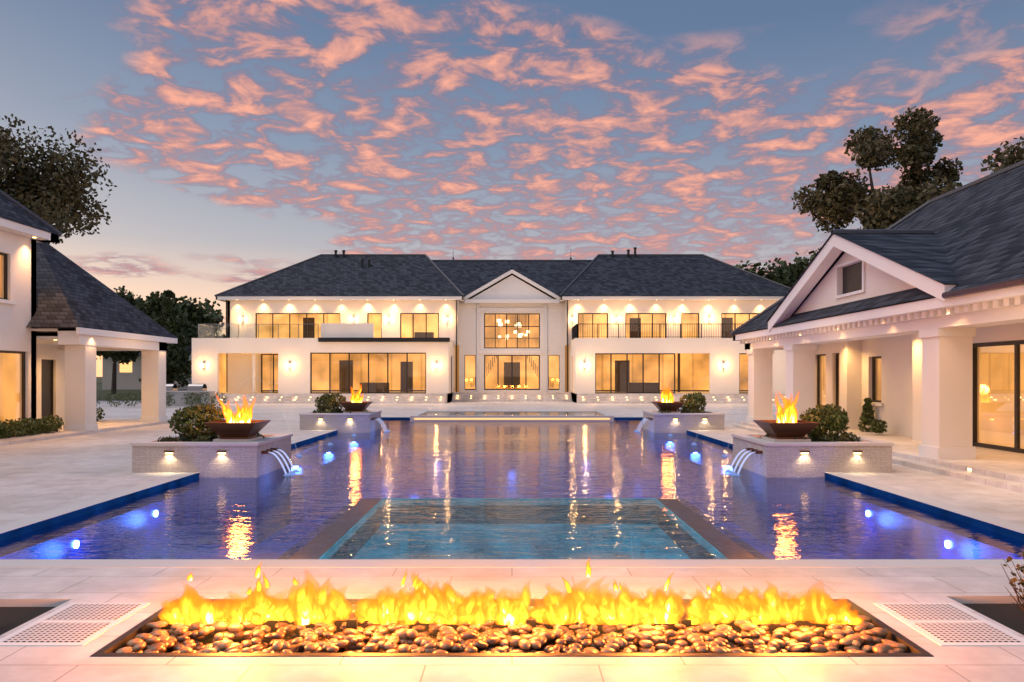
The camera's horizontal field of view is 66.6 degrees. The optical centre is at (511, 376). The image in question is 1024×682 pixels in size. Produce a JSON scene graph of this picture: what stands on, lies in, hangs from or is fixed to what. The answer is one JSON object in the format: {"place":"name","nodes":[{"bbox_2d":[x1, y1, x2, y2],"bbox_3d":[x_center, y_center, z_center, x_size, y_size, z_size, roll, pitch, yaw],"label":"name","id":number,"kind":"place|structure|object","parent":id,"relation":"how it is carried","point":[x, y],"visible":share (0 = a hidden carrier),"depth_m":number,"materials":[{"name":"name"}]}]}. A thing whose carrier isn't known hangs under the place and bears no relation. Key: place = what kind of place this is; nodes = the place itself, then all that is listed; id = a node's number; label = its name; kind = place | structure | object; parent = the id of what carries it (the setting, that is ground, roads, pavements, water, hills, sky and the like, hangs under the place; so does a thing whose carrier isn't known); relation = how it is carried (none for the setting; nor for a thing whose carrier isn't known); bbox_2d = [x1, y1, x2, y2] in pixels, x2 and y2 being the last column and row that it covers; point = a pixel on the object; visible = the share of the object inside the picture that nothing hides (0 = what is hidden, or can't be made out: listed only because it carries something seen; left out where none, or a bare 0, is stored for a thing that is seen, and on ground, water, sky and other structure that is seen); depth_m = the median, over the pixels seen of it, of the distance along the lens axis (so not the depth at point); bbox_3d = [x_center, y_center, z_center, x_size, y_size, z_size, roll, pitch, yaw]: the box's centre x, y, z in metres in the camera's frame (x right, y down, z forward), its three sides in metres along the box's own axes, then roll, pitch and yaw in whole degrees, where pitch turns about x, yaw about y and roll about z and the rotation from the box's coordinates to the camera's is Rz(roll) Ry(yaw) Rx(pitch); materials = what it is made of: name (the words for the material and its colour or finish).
{"place":"outdoors","nodes":[
{"label":"outdoors","id":0,"kind":"place"},
{"bbox_2d":[0,189,178,445],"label":"guest house","id":1,"kind":"structure","parent":0,"point":[63,319],"depth_m":27.43,"materials":[{"name":"paint"}]},
{"bbox_2d":[96,377,186,400],"bbox_3d":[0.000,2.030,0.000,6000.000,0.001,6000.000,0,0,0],"label":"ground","id":2,"kind":"structure","parent":0,"point":[101,393],"depth_m":92.14,"materials":[{"name":"green plant"}]},
{"bbox_2d":[96,351,140,393],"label":"tree","id":3,"kind":"object","parent":2,"relation":"on","point":[122,357],"visible":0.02,"depth_m":89.28,"materials":[{"name":"green plant"}]},
{"bbox_2d":[113,285,214,347],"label":"tree","id":4,"kind":"object","parent":2,"relation":"on","point":[151,307],"visible":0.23,"depth_m":82.74,"materials":[{"name":"green plant"}]},
{"bbox_2d":[138,289,191,387],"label":"pine tree","id":5,"kind":"object","parent":2,"relation":"on","point":[178,362],"visible":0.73,"depth_m":75.62,"materials":[{"name":"green plant"}]},
{"bbox_2d":[141,294,224,342],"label":"tree","id":6,"kind":"object","parent":2,"relation":"on","point":[200,312],"visible":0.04,"depth_m":106.95,"materials":[{"name":"green plant"}]},
{"bbox_2d":[207,331,225,337],"bbox_3d":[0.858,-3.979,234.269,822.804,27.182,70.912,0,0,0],"label":"treeline foliage","id":7,"kind":"object","parent":2,"relation":"on","point":[223,336],"depth_m":246.33,"materials":[{"name":"green plant"}]},
{"bbox_2d":[735,247,820,287],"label":"tree","id":8,"kind":"object","parent":2,"relation":"on","point":[798,267],"visible":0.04,"depth_m":93.71,"materials":[{"name":"green plant"}]},
{"bbox_2d":[769,260,793,279],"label":"tree","id":9,"kind":"object","parent":2,"relation":"on","point":[785,267],"depth_m":117.20,"materials":[{"name":"green plant"}]},
{"bbox_2d":[791,106,963,232],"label":"tree","id":10,"kind":"object","parent":2,"relation":"on","point":[845,199],"visible":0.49,"depth_m":52.86,"materials":[{"name":"green plant"}]},
{"bbox_2d":[980,136,1023,173],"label":"tree","id":11,"kind":"object","parent":2,"relation":"on","point":[1013,156],"visible":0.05,"depth_m":44.60,"materials":[{"name":"green plant"}]},
{"bbox_2d":[102,342,191,389],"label":"neighbour house","id":12,"kind":"structure","parent":0,"point":[128,376],"depth_m":118.00,"materials":[{"name":"paint"}]},
{"bbox_2d":[0,401,1023,681],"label":"deck paving","id":13,"kind":"structure","parent":0,"point":[38,477],"depth_m":7.38,"materials":[{"name":"beige stone"}]},
{"bbox_2d":[0,113,116,244],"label":"tall tree","id":14,"kind":"object","parent":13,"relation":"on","point":[51,193],"visible":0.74,"depth_m":63.19,"materials":[{"name":"green plant"}]},
{"bbox_2d":[166,384,215,405],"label":"outdoor grill counter","id":15,"kind":"object","parent":13,"relation":"on","point":[199,389],"visible":0.62,"depth_m":52.00,"materials":[{"name":"stone"}]},
{"bbox_2d":[0,392,888,438],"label":"hedge shrubs","id":16,"kind":"object","parent":13,"relation":"on","point":[12,428],"visible":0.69,"depth_m":25.37,"materials":[{"name":"green plant"}]},
{"bbox_2d":[192,247,790,403],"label":"house","id":17,"kind":"structure","parent":13,"relation":"on","point":[627,328],"depth_m":64.25,"materials":[{"name":"paint"}]},
{"bbox_2d":[130,387,893,544],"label":"planters","id":18,"kind":"object","parent":13,"relation":"on","point":[788,444],"visible":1,"depth_m":16.47,"materials":[{"name":"stone"}]},
{"bbox_2d":[0,603,1023,645],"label":"drain grates","id":19,"kind":"object","parent":13,"relation":"on","point":[83,624],"visible":1,"depth_m":6.22,"materials":[{"name":"metal"}]},
{"bbox_2d":[0,417,1023,558],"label":"pool shell","id":20,"kind":"object","parent":13,"relation":"in","point":[649,525],"visible":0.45,"depth_m":12.95},
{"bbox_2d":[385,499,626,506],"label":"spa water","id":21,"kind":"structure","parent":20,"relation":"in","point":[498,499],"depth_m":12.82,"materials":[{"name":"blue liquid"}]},
{"bbox_2d":[50,419,965,540],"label":"pool water","id":22,"kind":"structure","parent":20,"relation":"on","point":[490,431],"depth_m":21.21,"materials":[{"name":"blue liquid"}]},
{"bbox_2d":[296,434,727,456],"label":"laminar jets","id":23,"kind":"object","parent":22,"relation":"on","point":[299,455],"visible":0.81,"depth_m":23.93,"materials":[{"name":"liquid"}]},
{"bbox_2d":[410,411,613,450],"bbox_3d":[0.000,2.670,38.794,9.500,1.660,5.012,0,0,0],"label":"raised basin","id":24,"kind":"object","parent":20,"relation":"in","point":[482,416],"visible":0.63,"depth_m":36.30,"materials":[{"name":"stone"}]},
{"bbox_2d":[0,417,1023,656],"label":"coping","id":25,"kind":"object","parent":20,"relation":"on","point":[1002,610],"depth_m":8.31,"materials":[{"name":"stone"}]},
{"bbox_2d":[115,601,906,652],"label":"fire pit stones","id":26,"kind":"object","parent":25,"relation":"on","point":[865,636],"visible":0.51,"depth_m":5.94,"materials":[{"name":"stone"}]},
{"bbox_2d":[161,612,853,629],"bbox_3d":[0.000,1.975,6.270,5.600,0.090,0.200,0,0,0],"label":"fire trough burner","id":27,"kind":"object","parent":26,"relation":"on","point":[352,621],"visible":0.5,"depth_m":6.22,"materials":[{"name":"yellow metal"}]},
{"bbox_2d":[1001,546,1023,611],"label":"shrub","id":28,"kind":"object","parent":25,"relation":"on","point":[1018,566],"depth_m":6.65,"materials":[{"name":"plant"}]},
{"bbox_3d":[0.010,1.800,6.270,6.000,0.840,0.600,0,0,0],"label":"fire trough glow","id":29,"kind":"object","parent":25,"relation":"on","visible":0},
{"bbox_2d":[158,561,862,624],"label":"flames","id":30,"kind":"object","parent":29,"relation":"attached to","point":[310,603],"visible":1,"depth_m":6.20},
{"bbox_2d":[73,442,950,547],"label":"pool lights","id":31,"kind":"object","parent":20,"relation":"attached to","point":[76,544],"visible":0.41,"depth_m":11.61},
{"bbox_2d":[0,0,1023,376],"label":"sky","id":32,"kind":"structure","parent":0,"point":[241,142],"materials":[{"name":"blue"}]},
{"bbox_2d":[730,160,1023,492],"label":"pool house","id":33,"kind":"structure","parent":0,"point":[911,325],"depth_m":19.76,"materials":[{"name":"paint"}]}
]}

